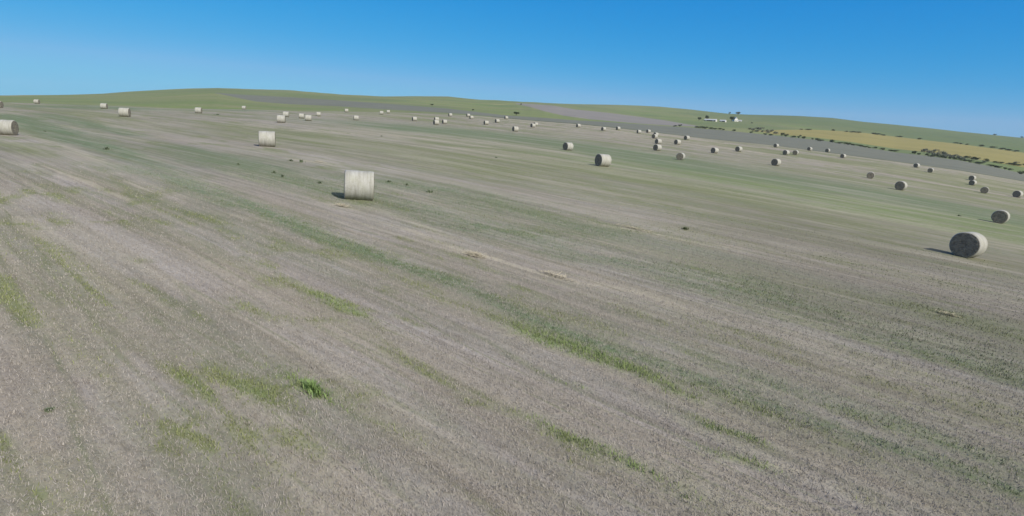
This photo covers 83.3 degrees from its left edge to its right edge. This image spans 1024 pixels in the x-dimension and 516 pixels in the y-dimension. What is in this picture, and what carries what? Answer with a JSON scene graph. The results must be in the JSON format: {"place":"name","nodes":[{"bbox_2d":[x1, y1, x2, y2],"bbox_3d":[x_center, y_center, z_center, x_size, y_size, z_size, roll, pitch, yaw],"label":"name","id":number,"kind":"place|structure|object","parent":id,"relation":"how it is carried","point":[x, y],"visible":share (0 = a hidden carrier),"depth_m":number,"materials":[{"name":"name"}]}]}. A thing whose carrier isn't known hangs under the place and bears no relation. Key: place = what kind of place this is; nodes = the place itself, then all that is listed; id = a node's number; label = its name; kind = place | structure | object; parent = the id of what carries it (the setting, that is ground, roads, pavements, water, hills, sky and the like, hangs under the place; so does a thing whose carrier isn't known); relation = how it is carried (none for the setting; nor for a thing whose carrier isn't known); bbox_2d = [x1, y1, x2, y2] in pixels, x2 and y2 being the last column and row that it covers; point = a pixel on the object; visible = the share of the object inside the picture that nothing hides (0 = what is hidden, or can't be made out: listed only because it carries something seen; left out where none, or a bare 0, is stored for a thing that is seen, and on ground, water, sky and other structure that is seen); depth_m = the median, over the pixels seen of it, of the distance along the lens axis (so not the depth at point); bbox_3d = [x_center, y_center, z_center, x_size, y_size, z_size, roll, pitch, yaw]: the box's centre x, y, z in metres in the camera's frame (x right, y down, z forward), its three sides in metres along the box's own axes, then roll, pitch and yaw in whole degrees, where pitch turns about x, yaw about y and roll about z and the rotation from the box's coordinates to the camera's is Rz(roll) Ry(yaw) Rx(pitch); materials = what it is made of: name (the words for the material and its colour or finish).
{"place":"outdoors","nodes":[
{"label":"outdoors","id":0,"kind":"place"},
{"bbox_2d":[103,93,214,98],"bbox_3d":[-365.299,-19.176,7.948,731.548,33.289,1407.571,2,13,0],"label":"side pasture","id":1,"kind":"structure","parent":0,"point":[164,95],"depth_m":610.84,"materials":[{"name":"green plant"}]},
{"bbox_2d":[0,94,491,116],"bbox_3d":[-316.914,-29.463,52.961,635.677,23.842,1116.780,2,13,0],"label":"green slope","id":2,"kind":"structure","parent":0,"point":[203,101],"depth_m":342.05,"materials":[{"name":"green plant"}]},
{"bbox_2d":[0,102,1023,515],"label":"hay field","id":3,"kind":"structure","parent":0,"point":[838,198],"depth_m":16.07,"materials":[{"name":"beige plant"}]},
{"bbox_2d":[0,120,18,134],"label":"round bale","id":4,"kind":"object","parent":3,"relation":"on","point":[9,127],"visible":0.98,"depth_m":53.65,"materials":[{"name":"plant"}]},
{"bbox_2d":[33,99,39,103],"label":"round bale","id":5,"kind":"object","parent":3,"relation":"on","point":[36,101],"visible":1,"depth_m":197.81,"materials":[{"name":"plant"}]},
{"bbox_2d":[44,406,59,412],"bbox_3d":[-7.090,2.316,8.826,0.236,0.062,0.192,2,13,0],"label":"weed","id":6,"kind":"object","parent":3,"relation":"on","point":[47,409],"visible":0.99,"depth_m":8.81,"materials":[{"name":"green plant"}]},
{"bbox_2d":[100,103,107,108],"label":"round bale","id":7,"kind":"object","parent":3,"relation":"on","point":[103,105],"visible":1,"depth_m":165.71,"materials":[{"name":"plant"}]},
{"bbox_2d":[118,108,130,116],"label":"round bale","id":8,"kind":"object","parent":3,"relation":"on","point":[124,112],"visible":0.99,"depth_m":105.67,"materials":[{"name":"plant"}]},
{"bbox_2d":[195,107,201,112],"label":"round bale","id":9,"kind":"object","parent":3,"relation":"on","point":[198,109],"visible":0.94,"depth_m":166.01,"materials":[{"name":"plant"}]},
{"bbox_2d":[258,131,275,146],"bbox_3d":[-26.448,-12.867,62.186,1.672,1.641,1.696,-1,14,-21],"label":"round bale","id":10,"kind":"object","parent":3,"relation":"on","point":[266,138],"visible":1,"depth_m":61.57,"materials":[{"name":"plant"}]},
{"bbox_2d":[277,115,285,122],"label":"round bale","id":11,"kind":"object","parent":3,"relation":"on","point":[281,118],"visible":0.99,"depth_m":123.65,"materials":[{"name":"plant"}]},
{"bbox_2d":[305,115,311,120],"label":"round bale","id":12,"kind":"object","parent":3,"relation":"on","point":[308,117],"visible":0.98,"depth_m":148.48,"materials":[{"name":"plant"}]},
{"bbox_2d":[298,377,331,399],"bbox_3d":[-3.603,2.279,10.227,1.029,0.225,0.432,13,17,38],"label":"grass tuft","id":13,"kind":"object","parent":3,"relation":"on","point":[311,387],"visible":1,"depth_m":10.20,"materials":[{"name":"green plant"}]},
{"bbox_2d":[344,170,374,199],"bbox_3d":[-8.372,-4.003,31.560,1.592,1.566,1.618,2,14,-15],"label":"round bale","id":14,"kind":"object","parent":3,"relation":"on","point":[358,185],"visible":1,"depth_m":30.92,"materials":[{"name":"plant"}]},
{"bbox_2d":[462,250,485,258],"bbox_3d":[-1.376,-0.180,21.515,0.792,0.220,1.164,-10,18,-43],"label":"straw heap","id":15,"kind":"object","parent":3,"relation":"on","point":[474,254],"visible":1,"depth_m":21.46,"materials":[{"name":"beige plant"}]},
{"bbox_2d":[512,126,518,131],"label":"round bale","id":16,"kind":"object","parent":3,"relation":"on","point":[515,128],"visible":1,"depth_m":180.42,"materials":[{"name":"plant"}]},
{"bbox_2d":[540,270,571,280],"bbox_3d":[1.524,0.578,19.806,1.542,0.221,0.616,8,15,25],"label":"straw heap","id":17,"kind":"object","parent":3,"relation":"on","point":[550,272],"visible":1,"depth_m":19.82,"materials":[{"name":"beige plant"}]},
{"bbox_2d":[563,142,573,150],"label":"round bale","id":18,"kind":"object","parent":3,"relation":"on","point":[568,146],"visible":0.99,"depth_m":107.99,"materials":[{"name":"plant"}]},
{"bbox_2d":[595,154,611,166],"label":"round bale","id":19,"kind":"object","parent":3,"relation":"on","point":[603,160],"visible":0.99,"depth_m":77.26,"materials":[{"name":"plant"}]},
{"bbox_2d":[618,224,651,231],"bbox_3d":[6.657,-1.660,31.456,2.352,0.238,0.552,14,17,40],"label":"straw heap","id":20,"kind":"object","parent":3,"relation":"on","point":[635,227],"visible":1,"depth_m":31.37,"materials":[{"name":"beige plant"}]},
{"bbox_2d":[653,144,661,150],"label":"round bale","id":21,"kind":"object","parent":3,"relation":"on","point":[657,147],"visible":1,"depth_m":143.18,"materials":[{"name":"plant"}]},
{"bbox_2d":[655,139,661,143],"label":"round bale","id":22,"kind":"object","parent":3,"relation":"on","point":[658,141],"visible":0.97,"depth_m":180.63,"materials":[{"name":"plant"}]},
{"bbox_2d":[674,140,680,144],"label":"round bale","id":23,"kind":"object","parent":3,"relation":"on","point":[677,142],"visible":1,"depth_m":186.92,"materials":[{"name":"plant"}]},
{"bbox_2d":[676,153,684,159],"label":"round bale","id":24,"kind":"object","parent":3,"relation":"on","point":[680,156],"visible":0.99,"depth_m":115.27,"materials":[{"name":"plant"}]},
{"bbox_2d":[711,147,718,152],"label":"round bale","id":25,"kind":"object","parent":3,"relation":"on","point":[714,150],"visible":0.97,"depth_m":160.83,"materials":[{"name":"plant"}]},
{"bbox_2d":[735,146,742,151],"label":"round bale","id":26,"kind":"object","parent":3,"relation":"on","point":[738,148],"visible":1,"depth_m":182.11,"materials":[{"name":"plant"}]},
{"bbox_2d":[771,159,780,165],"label":"round bale","id":27,"kind":"object","parent":3,"relation":"on","point":[775,162],"visible":1,"depth_m":135.10,"materials":[{"name":"plant"}]},
{"bbox_2d":[783,150,789,154],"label":"round bale","id":28,"kind":"object","parent":3,"relation":"on","point":[786,152],"visible":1,"depth_m":188.02,"materials":[{"name":"plant"}]},
{"bbox_2d":[867,172,874,178],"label":"round bale","id":29,"kind":"object","parent":3,"relation":"on","point":[870,175],"visible":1,"depth_m":131.25,"materials":[{"name":"plant"}]},
{"bbox_2d":[895,181,907,189],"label":"round bale","id":30,"kind":"object","parent":3,"relation":"on","point":[901,185],"visible":0.99,"depth_m":105.04,"materials":[{"name":"plant"}]},
{"bbox_2d":[949,232,987,257],"bbox_3d":[28.252,-0.835,35.660,1.337,1.561,1.614,-3,17,-35],"label":"round bale","id":31,"kind":"object","parent":3,"relation":"on","point":[968,244],"visible":1,"depth_m":35.23,"materials":[{"name":"plant"}]},
{"bbox_2d":[969,180,976,184],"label":"round bale","id":32,"kind":"object","parent":3,"relation":"on","point":[972,182],"visible":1,"depth_m":155.50,"materials":[{"name":"plant"}]},
{"bbox_2d":[980,187,988,193],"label":"round bale","id":33,"kind":"object","parent":3,"relation":"on","point":[984,190],"visible":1,"depth_m":135.90,"materials":[{"name":"plant"}]},
{"bbox_2d":[991,210,1009,223],"bbox_3d":[55.088,-4.663,64.936,1.335,1.491,1.539,-6,20,-43],"label":"round bale","id":34,"kind":"object","parent":3,"relation":"on","point":[1000,216],"visible":0.99,"depth_m":64.47,"materials":[{"name":"plant"}]},
{"bbox_2d":[1012,191,1022,197],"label":"round bale","id":35,"kind":"object","parent":3,"relation":"on","point":[1017,194],"visible":0.99,"depth_m":138.24,"materials":[{"name":"plant"}]},
{"bbox_2d":[0,88,1023,152],"bbox_3d":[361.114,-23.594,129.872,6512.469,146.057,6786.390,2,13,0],"label":"hills","id":36,"kind":"structure","parent":0,"point":[767,122],"depth_m":1249.10,"materials":[{"name":"green plant"}]},
{"bbox_2d":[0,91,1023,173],"bbox_3d":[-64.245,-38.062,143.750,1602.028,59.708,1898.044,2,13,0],"label":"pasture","id":37,"kind":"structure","parent":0,"point":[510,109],"depth_m":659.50,"materials":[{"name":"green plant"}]},
{"bbox_2d":[0,0,1023,137],"label":"sky","id":38,"kind":"structure","parent":0,"point":[952,65],"materials":[{"name":"blue"}]},
{"bbox_2d":[516,103,697,126],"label":"fallow field","id":39,"kind":"structure","parent":0,"point":[593,115],"depth_m":835.36,"materials":[{"name":"soil"}]},
{"bbox_2d":[215,93,1023,180],"bbox_3d":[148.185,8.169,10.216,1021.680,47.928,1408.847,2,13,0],"label":"fallow field","id":40,"kind":"structure","parent":0,"point":[822,146],"depth_m":406.29,"materials":[{"name":"soil"}]},
{"bbox_2d":[495,117,1020,180],"bbox_3d":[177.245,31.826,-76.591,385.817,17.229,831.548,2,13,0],"label":"field verge","id":41,"kind":"structure","parent":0,"point":[747,142],"depth_m":277.06,"materials":[{"name":"green plant"}]},
{"bbox_2d":[754,130,1023,166],"bbox_3d":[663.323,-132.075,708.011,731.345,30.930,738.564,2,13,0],"label":"golden field","id":42,"kind":"structure","parent":0,"point":[990,154],"depth_m":765.92,"materials":[{"name":"yellow plant"}]}
]}

